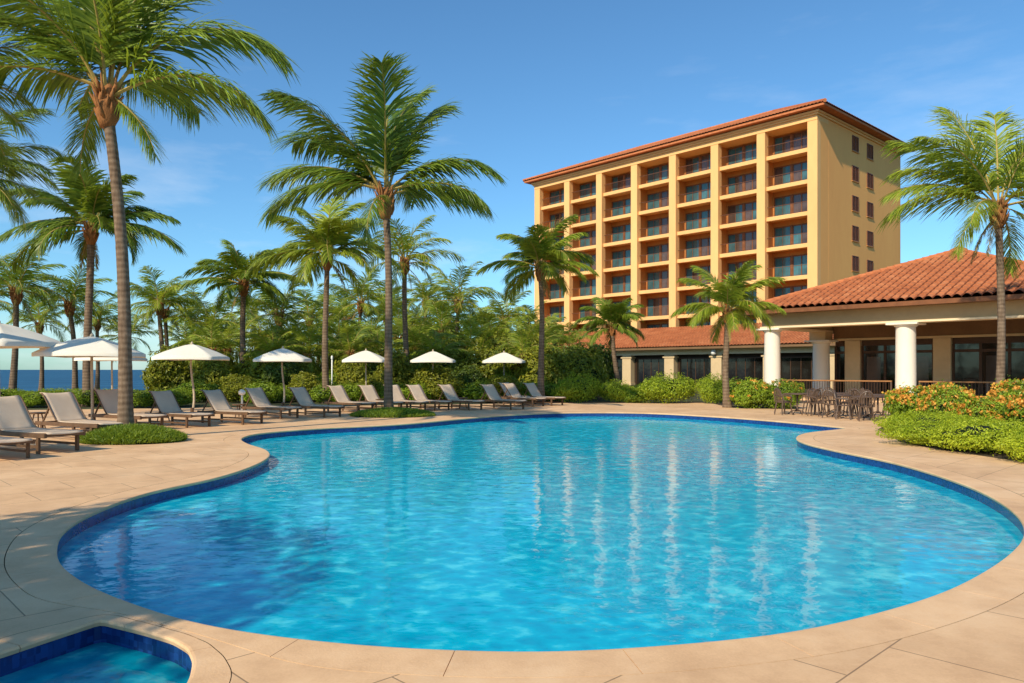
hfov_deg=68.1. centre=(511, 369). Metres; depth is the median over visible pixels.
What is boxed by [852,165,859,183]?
side window
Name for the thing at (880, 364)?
glazed door
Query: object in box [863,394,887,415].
patio table
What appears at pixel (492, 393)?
sun lounger
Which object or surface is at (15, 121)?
palm tree
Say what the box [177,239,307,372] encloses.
palm tree
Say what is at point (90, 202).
palm tree
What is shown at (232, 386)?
shrub
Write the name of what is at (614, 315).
palm tree
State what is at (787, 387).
flowering shrub
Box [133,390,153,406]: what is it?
shrub
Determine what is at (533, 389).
sun lounger
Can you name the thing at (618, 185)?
balcony door
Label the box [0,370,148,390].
sea
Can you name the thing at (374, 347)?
shrub
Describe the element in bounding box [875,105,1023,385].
palm tree
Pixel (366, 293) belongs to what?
palm tree
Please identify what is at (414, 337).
palm tree
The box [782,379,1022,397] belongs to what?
terrace railing
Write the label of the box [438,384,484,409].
sun lounger
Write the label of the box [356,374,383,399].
shrub
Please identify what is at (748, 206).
balcony door
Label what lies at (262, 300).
palm tree
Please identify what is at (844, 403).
patio chair
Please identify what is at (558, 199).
balcony door
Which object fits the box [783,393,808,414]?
patio table
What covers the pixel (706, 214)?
balcony door
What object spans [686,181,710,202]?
balcony door
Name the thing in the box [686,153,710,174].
balcony door
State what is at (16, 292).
palm tree
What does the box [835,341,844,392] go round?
glazed door
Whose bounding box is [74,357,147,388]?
parasol
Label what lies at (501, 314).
palm tree
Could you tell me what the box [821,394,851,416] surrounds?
patio table
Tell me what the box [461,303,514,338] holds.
palm tree
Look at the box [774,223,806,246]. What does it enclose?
balcony door
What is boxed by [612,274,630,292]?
balcony door
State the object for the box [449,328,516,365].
palm tree
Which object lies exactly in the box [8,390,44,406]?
shrub
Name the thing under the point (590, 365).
shrub
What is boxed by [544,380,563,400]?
shrub
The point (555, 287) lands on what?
balcony door
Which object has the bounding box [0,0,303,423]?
palm tree
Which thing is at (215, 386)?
shrub
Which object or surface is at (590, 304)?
balcony door
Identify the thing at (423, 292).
palm tree
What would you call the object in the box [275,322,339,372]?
palm tree
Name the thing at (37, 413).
side table
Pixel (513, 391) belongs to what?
sun lounger
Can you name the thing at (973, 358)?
glazed door
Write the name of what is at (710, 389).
shrub
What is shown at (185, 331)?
palm tree
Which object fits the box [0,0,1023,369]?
sky
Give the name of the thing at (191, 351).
parasol
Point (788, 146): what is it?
balcony door
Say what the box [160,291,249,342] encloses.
palm tree
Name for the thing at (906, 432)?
shrub
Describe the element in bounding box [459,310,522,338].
palm tree
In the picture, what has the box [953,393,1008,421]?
flowering shrub
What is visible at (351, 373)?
shrub
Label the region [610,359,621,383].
folding door
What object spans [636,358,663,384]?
folding door
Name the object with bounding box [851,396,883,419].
patio table
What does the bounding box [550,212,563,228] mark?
balcony door
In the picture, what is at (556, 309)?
balcony door
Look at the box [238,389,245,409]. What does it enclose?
garden light
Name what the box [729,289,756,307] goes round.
balcony door
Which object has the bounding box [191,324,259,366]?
palm tree
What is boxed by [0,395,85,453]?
sun lounger
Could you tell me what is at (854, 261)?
side window
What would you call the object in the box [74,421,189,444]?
grass mound
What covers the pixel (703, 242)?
balcony door
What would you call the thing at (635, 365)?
restaurant wing
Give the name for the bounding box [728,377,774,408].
flowering shrub
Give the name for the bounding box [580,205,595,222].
balcony door
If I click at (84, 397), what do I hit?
shrub
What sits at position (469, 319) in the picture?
palm tree
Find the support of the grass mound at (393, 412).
on the pool deck
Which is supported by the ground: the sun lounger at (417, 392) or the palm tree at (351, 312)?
the palm tree at (351, 312)
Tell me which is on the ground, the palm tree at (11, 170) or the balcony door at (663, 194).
the palm tree at (11, 170)
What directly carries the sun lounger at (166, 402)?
on the pool deck
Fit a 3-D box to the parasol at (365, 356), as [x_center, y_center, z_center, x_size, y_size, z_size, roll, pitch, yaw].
[-6.934,0.301,36.000,2.143,2.602,2.143,0,0,-1]
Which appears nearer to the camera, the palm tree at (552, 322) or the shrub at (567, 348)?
the shrub at (567, 348)
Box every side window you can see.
[852,135,859,153]
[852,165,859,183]
[852,195,858,212]
[852,225,859,242]
[852,255,859,272]
[867,143,873,160]
[867,172,873,189]
[867,201,873,218]
[867,231,873,247]
[867,260,872,271]
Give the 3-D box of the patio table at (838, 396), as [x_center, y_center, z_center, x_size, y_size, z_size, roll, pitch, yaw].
[11.900,1.226,27.700,0.960,0.752,0.960,0,0,0]
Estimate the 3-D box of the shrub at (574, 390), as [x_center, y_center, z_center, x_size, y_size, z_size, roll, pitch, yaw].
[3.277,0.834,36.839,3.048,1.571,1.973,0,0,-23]
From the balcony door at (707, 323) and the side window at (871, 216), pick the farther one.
the balcony door at (707, 323)
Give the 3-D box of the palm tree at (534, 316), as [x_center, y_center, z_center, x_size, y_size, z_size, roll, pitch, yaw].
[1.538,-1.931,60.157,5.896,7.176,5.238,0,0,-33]
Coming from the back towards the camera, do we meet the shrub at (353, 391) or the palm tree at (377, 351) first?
the palm tree at (377, 351)
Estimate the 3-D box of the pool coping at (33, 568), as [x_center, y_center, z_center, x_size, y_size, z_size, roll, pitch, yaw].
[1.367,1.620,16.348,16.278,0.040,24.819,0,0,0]
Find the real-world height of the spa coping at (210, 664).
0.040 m
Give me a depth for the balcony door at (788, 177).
75.85 m
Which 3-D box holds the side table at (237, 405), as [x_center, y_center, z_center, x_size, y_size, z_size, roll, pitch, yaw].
[-9.150,1.382,25.500,0.500,0.445,0.492,0,0,0]
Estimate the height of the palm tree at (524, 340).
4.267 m
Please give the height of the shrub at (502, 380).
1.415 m
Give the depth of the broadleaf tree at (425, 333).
55.18 m
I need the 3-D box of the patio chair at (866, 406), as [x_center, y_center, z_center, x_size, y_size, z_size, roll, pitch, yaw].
[10.965,1.132,23.466,0.580,0.944,0.546,0,0,20]
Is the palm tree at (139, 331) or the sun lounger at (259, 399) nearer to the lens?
the sun lounger at (259, 399)
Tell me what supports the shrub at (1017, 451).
on the planting bed
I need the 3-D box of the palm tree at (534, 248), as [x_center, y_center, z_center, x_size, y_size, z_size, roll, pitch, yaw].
[1.072,-2.839,35.769,5.310,8.989,5.406,0,0,34]
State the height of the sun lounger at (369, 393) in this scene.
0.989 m
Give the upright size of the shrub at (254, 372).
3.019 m
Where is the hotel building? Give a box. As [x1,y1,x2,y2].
[523,98,913,349]
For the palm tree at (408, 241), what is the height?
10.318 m
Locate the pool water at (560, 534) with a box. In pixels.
[57,416,1023,651]
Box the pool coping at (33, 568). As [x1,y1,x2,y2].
[5,412,1023,677]
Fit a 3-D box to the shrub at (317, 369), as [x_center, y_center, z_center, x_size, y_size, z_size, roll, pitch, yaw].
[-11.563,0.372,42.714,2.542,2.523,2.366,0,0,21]
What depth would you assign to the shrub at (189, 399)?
33.44 m
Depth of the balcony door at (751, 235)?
79.77 m
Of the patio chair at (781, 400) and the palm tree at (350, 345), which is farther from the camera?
the palm tree at (350, 345)
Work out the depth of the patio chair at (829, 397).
28.57 m
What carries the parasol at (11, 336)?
on the pool deck
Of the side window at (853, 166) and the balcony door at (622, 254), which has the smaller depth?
the side window at (853, 166)
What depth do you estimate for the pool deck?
9.33 m
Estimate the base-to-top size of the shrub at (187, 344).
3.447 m
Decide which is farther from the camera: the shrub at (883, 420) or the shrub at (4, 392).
the shrub at (4, 392)
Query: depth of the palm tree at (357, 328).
47.68 m
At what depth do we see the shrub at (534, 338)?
45.41 m
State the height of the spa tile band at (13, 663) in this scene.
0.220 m
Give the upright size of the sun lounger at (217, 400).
0.989 m
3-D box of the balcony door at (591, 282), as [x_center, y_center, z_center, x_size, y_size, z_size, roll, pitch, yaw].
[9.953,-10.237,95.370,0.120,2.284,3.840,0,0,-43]
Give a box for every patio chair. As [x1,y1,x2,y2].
[773,387,791,412]
[773,388,792,414]
[801,389,820,415]
[805,388,823,414]
[807,389,826,415]
[811,388,828,413]
[821,390,841,417]
[824,387,839,412]
[834,390,852,419]
[839,388,857,414]
[839,389,856,415]
[850,389,867,417]
[850,389,871,416]
[856,391,875,420]
[857,390,875,405]
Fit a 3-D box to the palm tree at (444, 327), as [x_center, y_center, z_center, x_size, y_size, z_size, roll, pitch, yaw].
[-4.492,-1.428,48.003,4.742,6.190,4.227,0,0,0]
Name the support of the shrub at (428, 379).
on the ground
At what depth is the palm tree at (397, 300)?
65.77 m
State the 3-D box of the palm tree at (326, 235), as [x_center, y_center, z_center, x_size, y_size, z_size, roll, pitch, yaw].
[-9.111,-3.573,36.763,6.483,10.463,6.182,0,0,45]
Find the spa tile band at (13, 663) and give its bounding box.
[0,626,191,676]
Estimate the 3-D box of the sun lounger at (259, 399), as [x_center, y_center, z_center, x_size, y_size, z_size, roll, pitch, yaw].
[-7.988,1.103,25.158,2.131,0.989,0.763,0,0,31]
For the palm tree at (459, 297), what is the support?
on the ground
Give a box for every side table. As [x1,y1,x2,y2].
[29,412,48,427]
[232,404,247,416]
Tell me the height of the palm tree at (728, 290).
6.182 m
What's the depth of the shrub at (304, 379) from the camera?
37.87 m
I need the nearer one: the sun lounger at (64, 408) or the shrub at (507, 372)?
the sun lounger at (64, 408)
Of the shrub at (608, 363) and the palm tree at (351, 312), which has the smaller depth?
the shrub at (608, 363)
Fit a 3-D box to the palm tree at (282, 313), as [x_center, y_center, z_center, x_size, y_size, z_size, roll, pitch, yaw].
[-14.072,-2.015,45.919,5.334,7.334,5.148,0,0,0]
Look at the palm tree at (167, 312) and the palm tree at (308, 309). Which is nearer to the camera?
the palm tree at (167, 312)
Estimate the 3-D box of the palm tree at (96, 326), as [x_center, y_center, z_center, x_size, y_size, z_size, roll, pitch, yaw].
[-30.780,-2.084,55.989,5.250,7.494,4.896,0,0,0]
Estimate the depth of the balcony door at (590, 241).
95.59 m
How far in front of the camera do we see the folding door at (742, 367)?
67.83 m
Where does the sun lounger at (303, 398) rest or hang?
on the pool deck
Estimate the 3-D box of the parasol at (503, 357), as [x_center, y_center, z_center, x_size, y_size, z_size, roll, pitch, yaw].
[-0.422,0.301,40.000,2.282,2.602,2.282,0,0,2]
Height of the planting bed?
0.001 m
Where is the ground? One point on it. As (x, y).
(596, 399)
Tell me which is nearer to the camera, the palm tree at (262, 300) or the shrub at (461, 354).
the shrub at (461, 354)
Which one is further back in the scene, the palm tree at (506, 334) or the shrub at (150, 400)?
the palm tree at (506, 334)
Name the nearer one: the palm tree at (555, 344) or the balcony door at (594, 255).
the palm tree at (555, 344)
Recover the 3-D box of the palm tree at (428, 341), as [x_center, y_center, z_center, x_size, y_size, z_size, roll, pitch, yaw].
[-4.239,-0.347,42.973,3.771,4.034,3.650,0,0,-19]
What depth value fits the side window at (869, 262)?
79.71 m
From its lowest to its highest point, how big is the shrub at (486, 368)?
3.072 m
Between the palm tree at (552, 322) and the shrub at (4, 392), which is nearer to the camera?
the shrub at (4, 392)
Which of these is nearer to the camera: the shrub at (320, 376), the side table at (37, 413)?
the side table at (37, 413)
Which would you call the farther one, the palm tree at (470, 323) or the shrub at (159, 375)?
the palm tree at (470, 323)
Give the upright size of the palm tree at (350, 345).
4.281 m
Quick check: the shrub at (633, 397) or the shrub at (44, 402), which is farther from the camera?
the shrub at (633, 397)
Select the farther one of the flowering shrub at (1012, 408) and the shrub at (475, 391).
the shrub at (475, 391)
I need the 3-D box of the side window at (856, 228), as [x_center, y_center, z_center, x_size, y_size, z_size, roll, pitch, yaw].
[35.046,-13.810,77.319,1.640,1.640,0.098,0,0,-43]
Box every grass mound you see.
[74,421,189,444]
[348,406,435,417]
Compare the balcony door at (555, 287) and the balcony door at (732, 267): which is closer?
the balcony door at (732, 267)
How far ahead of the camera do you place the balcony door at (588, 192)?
95.73 m
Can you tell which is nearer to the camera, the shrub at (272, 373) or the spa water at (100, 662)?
the spa water at (100, 662)
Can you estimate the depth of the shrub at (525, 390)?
37.23 m
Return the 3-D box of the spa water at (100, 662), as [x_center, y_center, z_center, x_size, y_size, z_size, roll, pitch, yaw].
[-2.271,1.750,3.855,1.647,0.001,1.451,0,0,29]
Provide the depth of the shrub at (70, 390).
33.56 m
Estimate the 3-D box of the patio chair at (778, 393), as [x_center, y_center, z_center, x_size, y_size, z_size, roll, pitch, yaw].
[9.560,1.132,26.777,0.546,0.944,0.580,0,0,-17]
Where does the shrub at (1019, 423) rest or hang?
on the planting bed
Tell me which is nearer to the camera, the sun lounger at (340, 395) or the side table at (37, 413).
the side table at (37, 413)
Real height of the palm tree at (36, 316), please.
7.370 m
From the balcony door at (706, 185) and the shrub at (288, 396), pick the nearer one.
the shrub at (288, 396)
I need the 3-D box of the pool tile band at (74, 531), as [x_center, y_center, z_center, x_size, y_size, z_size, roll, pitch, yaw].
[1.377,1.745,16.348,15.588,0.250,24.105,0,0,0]
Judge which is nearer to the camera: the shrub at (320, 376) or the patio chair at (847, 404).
the patio chair at (847, 404)
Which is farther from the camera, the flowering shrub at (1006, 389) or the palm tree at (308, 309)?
the palm tree at (308, 309)
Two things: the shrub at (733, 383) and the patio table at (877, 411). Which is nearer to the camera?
the patio table at (877, 411)
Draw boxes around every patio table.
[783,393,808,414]
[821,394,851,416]
[825,392,847,412]
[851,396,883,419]
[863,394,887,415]
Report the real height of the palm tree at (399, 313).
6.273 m
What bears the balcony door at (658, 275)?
in the hotel building
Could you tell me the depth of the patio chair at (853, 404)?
25.16 m
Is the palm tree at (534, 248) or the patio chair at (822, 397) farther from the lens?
the palm tree at (534, 248)
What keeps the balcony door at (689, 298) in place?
in the hotel building
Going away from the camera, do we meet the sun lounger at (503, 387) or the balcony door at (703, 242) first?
the sun lounger at (503, 387)
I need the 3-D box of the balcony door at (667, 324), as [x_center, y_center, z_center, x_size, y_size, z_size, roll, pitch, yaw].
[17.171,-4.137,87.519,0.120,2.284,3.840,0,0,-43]
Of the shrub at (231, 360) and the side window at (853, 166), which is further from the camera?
the side window at (853, 166)
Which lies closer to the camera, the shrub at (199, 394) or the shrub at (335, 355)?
the shrub at (199, 394)
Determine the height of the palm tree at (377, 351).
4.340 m
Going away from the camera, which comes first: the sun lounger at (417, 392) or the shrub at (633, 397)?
the sun lounger at (417, 392)
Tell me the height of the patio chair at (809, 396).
0.944 m
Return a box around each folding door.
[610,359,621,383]
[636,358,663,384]
[679,358,710,385]
[729,357,762,381]
[781,356,812,387]
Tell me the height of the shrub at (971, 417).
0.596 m
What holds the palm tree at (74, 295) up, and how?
on the ground
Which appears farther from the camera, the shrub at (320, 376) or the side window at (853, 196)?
the side window at (853, 196)
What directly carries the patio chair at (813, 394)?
on the pool deck
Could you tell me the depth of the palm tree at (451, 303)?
57.71 m
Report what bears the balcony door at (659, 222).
in the hotel building
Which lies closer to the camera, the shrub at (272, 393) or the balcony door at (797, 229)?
the shrub at (272, 393)
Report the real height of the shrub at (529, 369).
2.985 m
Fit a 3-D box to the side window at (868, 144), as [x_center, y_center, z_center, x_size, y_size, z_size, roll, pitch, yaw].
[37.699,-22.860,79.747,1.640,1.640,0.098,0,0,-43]
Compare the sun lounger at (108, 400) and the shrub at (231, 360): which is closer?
the sun lounger at (108, 400)
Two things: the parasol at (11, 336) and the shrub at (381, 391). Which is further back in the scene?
the shrub at (381, 391)
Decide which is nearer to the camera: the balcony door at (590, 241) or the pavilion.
the pavilion
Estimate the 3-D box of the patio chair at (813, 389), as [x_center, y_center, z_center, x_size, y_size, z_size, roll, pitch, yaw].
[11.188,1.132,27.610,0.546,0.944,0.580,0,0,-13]
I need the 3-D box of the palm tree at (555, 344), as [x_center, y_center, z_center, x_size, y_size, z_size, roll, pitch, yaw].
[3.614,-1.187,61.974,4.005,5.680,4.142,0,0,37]
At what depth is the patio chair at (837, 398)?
24.35 m
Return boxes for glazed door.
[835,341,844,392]
[861,338,932,393]
[952,336,1023,397]
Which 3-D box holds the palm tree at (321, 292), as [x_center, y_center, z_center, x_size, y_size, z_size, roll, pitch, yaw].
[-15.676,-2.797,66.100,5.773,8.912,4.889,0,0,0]
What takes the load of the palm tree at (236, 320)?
on the ground
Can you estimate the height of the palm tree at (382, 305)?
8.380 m
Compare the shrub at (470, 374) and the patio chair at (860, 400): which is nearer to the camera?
the patio chair at (860, 400)
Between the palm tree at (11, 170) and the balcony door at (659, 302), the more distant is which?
the balcony door at (659, 302)
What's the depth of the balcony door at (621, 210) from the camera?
91.81 m
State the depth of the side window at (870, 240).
79.74 m
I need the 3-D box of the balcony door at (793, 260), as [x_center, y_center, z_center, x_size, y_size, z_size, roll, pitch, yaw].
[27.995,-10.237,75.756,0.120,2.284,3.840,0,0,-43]
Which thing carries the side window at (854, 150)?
in the hotel building
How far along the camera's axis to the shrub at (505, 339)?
45.04 m
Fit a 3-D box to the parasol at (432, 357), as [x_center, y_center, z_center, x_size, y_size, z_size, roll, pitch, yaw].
[-3.908,0.301,37.500,2.236,2.602,2.236,0,0,-6]
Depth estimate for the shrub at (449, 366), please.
41.77 m
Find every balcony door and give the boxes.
[550,189,563,204]
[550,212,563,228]
[550,283,562,298]
[550,306,563,322]
[553,236,563,248]
[580,181,595,197]
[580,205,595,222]
[580,230,595,246]
[580,254,595,271]
[580,279,595,295]
[580,303,595,320]
[612,173,630,190]
[612,198,630,216]
[612,224,630,241]
[612,249,630,267]
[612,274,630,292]
[612,300,630,311]
[647,163,668,182]
[647,190,668,209]
[647,217,668,236]
[647,243,668,262]
[647,270,668,289]
[647,297,668,316]
[647,323,668,328]
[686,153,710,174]
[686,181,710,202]
[686,209,710,229]
[686,237,710,257]
[686,265,710,285]
[686,294,710,313]
[686,321,710,325]
[728,142,756,164]
[728,172,756,193]
[728,201,756,223]
[728,230,756,252]
[728,260,756,279]
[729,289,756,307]
[774,130,806,154]
[774,161,806,185]
[774,192,806,215]
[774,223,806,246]
[774,254,806,276]
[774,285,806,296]
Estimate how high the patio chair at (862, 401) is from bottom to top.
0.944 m
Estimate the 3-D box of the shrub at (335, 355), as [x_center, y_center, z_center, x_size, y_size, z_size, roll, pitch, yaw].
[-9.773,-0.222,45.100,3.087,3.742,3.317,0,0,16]
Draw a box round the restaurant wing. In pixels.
[548,323,834,388]
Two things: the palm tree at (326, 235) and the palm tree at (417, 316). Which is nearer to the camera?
the palm tree at (326, 235)
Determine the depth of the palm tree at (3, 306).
42.60 m
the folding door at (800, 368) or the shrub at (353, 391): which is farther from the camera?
the folding door at (800, 368)
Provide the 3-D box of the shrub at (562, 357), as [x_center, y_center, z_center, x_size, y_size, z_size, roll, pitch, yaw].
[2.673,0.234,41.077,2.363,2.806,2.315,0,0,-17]
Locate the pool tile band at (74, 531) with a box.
[57,413,1023,553]
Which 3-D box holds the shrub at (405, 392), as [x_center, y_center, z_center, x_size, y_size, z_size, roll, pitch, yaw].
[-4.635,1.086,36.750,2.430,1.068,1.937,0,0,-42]
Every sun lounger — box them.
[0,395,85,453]
[0,436,34,457]
[35,392,122,435]
[88,389,167,425]
[145,390,214,427]
[197,389,266,424]
[240,387,302,418]
[285,387,344,417]
[324,385,376,410]
[357,385,404,409]
[383,385,428,409]
[406,384,452,410]
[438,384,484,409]
[478,384,526,409]
[498,382,535,404]
[501,383,546,406]
[524,383,565,405]
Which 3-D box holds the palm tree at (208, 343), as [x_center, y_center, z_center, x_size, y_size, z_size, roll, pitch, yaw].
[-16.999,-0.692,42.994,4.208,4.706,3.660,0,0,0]
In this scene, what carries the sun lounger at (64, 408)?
on the pool deck
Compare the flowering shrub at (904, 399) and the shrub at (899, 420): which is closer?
the shrub at (899, 420)
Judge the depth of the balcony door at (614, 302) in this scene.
91.95 m
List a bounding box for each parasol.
[0,321,60,396]
[31,333,145,428]
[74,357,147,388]
[151,342,229,411]
[253,346,311,405]
[342,349,383,400]
[410,350,455,376]
[482,351,525,377]
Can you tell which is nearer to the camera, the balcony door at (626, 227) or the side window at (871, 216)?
the side window at (871, 216)
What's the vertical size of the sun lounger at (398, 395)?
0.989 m
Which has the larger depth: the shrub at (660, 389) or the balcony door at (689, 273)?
the balcony door at (689, 273)
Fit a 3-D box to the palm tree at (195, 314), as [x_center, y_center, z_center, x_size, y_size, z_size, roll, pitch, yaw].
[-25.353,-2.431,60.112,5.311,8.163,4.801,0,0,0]
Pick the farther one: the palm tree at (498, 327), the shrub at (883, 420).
the palm tree at (498, 327)
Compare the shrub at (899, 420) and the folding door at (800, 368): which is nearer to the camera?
the shrub at (899, 420)
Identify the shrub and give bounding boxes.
[0,387,24,396]
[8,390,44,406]
[15,387,74,405]
[36,386,81,400]
[75,387,107,405]
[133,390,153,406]
[134,390,187,406]
[140,344,194,390]
[165,387,197,404]
[175,379,214,401]
[177,341,200,363]
[187,360,236,384]
[202,341,237,366]
[206,382,229,400]
[219,373,256,401]
[231,346,281,382]
[239,379,282,402]
[246,332,292,359]
[257,362,302,387]
[274,383,295,401]
[286,371,321,400]
[289,354,321,378]
[309,381,343,402]
[316,369,340,385]
[317,336,367,374]
[330,355,371,385]
[330,381,364,401]
[352,334,384,366]
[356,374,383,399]
[361,362,381,376]
[373,348,417,388]
[377,380,406,398]
[400,342,437,372]
[401,381,432,399]
[411,367,465,399]
[419,347,465,376]
[440,330,472,368]
[450,359,486,385]
[457,378,489,399]
[463,344,513,383]
[475,329,520,364]
[483,374,524,402]
[490,363,523,381]
[507,345,560,384]
[508,329,538,360]
[512,379,545,400]
[544,349,579,398]
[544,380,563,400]
[548,371,601,402]
[554,343,609,393]
[559,338,593,360]
[587,335,618,396]
[598,378,636,401]
[621,390,650,402]
[631,369,698,403]
[696,372,722,402]
[714,376,748,401]
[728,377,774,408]
[760,378,802,408]
[789,378,804,401]
[871,408,965,427]
[875,418,974,445]
[876,409,984,434]
[880,382,935,415]
[915,381,978,415]
[917,415,1023,453]
[925,379,959,395]
[932,412,1013,422]
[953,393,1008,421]
[966,415,1023,430]
[984,375,1023,421]
[985,433,1023,462]
[1001,388,1023,422]
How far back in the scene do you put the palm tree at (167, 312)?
50.88 m
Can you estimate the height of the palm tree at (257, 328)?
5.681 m
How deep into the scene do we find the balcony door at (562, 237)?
99.44 m
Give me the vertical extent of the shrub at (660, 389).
1.634 m
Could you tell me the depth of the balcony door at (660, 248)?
87.78 m
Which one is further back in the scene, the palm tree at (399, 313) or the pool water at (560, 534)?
the palm tree at (399, 313)
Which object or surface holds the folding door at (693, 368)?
in the restaurant wing
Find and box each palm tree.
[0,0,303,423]
[0,12,58,166]
[0,108,66,238]
[0,153,187,406]
[0,248,72,391]
[0,253,50,316]
[0,295,82,391]
[24,262,116,389]
[56,290,133,389]
[99,306,158,361]
[114,265,200,349]
[131,283,201,346]
[152,319,198,347]
[154,286,226,334]
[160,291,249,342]
[171,314,249,370]
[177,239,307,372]
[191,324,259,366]
[210,301,271,355]
[218,309,290,356]
[223,285,273,348]
[232,278,322,336]
[241,327,307,374]
[245,195,402,403]
[253,50,509,407]
[253,315,333,365]
[272,289,334,336]
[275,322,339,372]
[287,318,340,364]
[299,285,356,328]
[307,307,362,353]
[314,287,381,335]
[315,325,384,367]
[317,267,401,325]
[332,314,401,348]
[341,324,409,366]
[352,291,414,325]
[353,215,464,365]
[364,279,418,323]
[373,304,436,340]
[374,301,428,351]
[374,317,455,365]
[393,274,452,345]
[407,300,476,346]
[409,330,472,368]
[418,260,506,332]
[420,294,478,322]
[439,315,500,364]
[442,307,488,335]
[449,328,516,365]
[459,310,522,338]
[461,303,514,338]
[475,214,599,400]
[477,289,534,336]
[481,316,550,347]
[493,325,555,365]
[507,301,562,344]
[512,316,565,352]
[530,313,566,349]
[544,321,581,351]
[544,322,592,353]
[573,297,645,383]
[669,259,786,407]
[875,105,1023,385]
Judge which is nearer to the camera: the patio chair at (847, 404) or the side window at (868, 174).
the patio chair at (847, 404)
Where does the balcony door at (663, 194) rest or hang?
in the hotel building
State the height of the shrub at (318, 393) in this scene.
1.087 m
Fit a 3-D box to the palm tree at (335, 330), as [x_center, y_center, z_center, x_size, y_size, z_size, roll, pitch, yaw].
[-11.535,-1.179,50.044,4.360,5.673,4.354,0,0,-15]
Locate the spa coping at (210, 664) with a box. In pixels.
[0,615,230,682]
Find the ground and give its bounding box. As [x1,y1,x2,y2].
[0,385,1016,677]
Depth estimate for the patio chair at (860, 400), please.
25.58 m
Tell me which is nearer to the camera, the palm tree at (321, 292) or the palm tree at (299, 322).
the palm tree at (299, 322)
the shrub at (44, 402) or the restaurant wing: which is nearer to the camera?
the shrub at (44, 402)
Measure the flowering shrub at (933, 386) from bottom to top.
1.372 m
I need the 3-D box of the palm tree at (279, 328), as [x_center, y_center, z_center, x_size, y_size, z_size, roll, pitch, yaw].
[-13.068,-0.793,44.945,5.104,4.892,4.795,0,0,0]
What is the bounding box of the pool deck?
[0,400,1023,682]
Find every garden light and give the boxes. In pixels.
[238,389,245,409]
[331,356,332,384]
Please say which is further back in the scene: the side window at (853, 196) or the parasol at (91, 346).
the side window at (853, 196)
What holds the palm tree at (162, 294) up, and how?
on the ground
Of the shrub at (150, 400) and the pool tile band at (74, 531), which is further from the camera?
the shrub at (150, 400)
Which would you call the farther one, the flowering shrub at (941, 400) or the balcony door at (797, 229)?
the balcony door at (797, 229)
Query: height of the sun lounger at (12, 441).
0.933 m
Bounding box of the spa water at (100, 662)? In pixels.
[0,642,189,682]
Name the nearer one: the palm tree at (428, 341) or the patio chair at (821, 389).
the patio chair at (821, 389)
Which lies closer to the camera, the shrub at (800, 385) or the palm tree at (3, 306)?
the shrub at (800, 385)
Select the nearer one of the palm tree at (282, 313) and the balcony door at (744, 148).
the palm tree at (282, 313)
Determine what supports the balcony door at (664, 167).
in the hotel building
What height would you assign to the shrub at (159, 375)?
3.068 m
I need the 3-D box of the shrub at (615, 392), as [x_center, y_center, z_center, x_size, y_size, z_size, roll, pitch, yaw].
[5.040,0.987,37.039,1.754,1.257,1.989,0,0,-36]
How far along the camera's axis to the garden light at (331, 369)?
38.47 m
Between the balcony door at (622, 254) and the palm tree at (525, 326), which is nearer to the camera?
the palm tree at (525, 326)
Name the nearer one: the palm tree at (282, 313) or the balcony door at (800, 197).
the palm tree at (282, 313)
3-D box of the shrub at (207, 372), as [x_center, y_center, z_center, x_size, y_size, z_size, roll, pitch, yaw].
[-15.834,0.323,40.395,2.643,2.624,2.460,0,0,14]
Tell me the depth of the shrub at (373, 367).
42.23 m
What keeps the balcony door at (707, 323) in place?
in the hotel building
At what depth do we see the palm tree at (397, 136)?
27.09 m
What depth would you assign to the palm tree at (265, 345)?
41.66 m
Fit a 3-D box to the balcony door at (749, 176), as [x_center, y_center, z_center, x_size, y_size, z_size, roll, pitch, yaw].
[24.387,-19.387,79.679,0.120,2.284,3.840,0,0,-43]
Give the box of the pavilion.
[745,246,1023,401]
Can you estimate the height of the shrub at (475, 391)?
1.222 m
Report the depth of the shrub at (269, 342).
45.38 m
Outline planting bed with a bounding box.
[712,403,1022,460]
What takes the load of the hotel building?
on the ground
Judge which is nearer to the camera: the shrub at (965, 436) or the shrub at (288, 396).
the shrub at (965, 436)

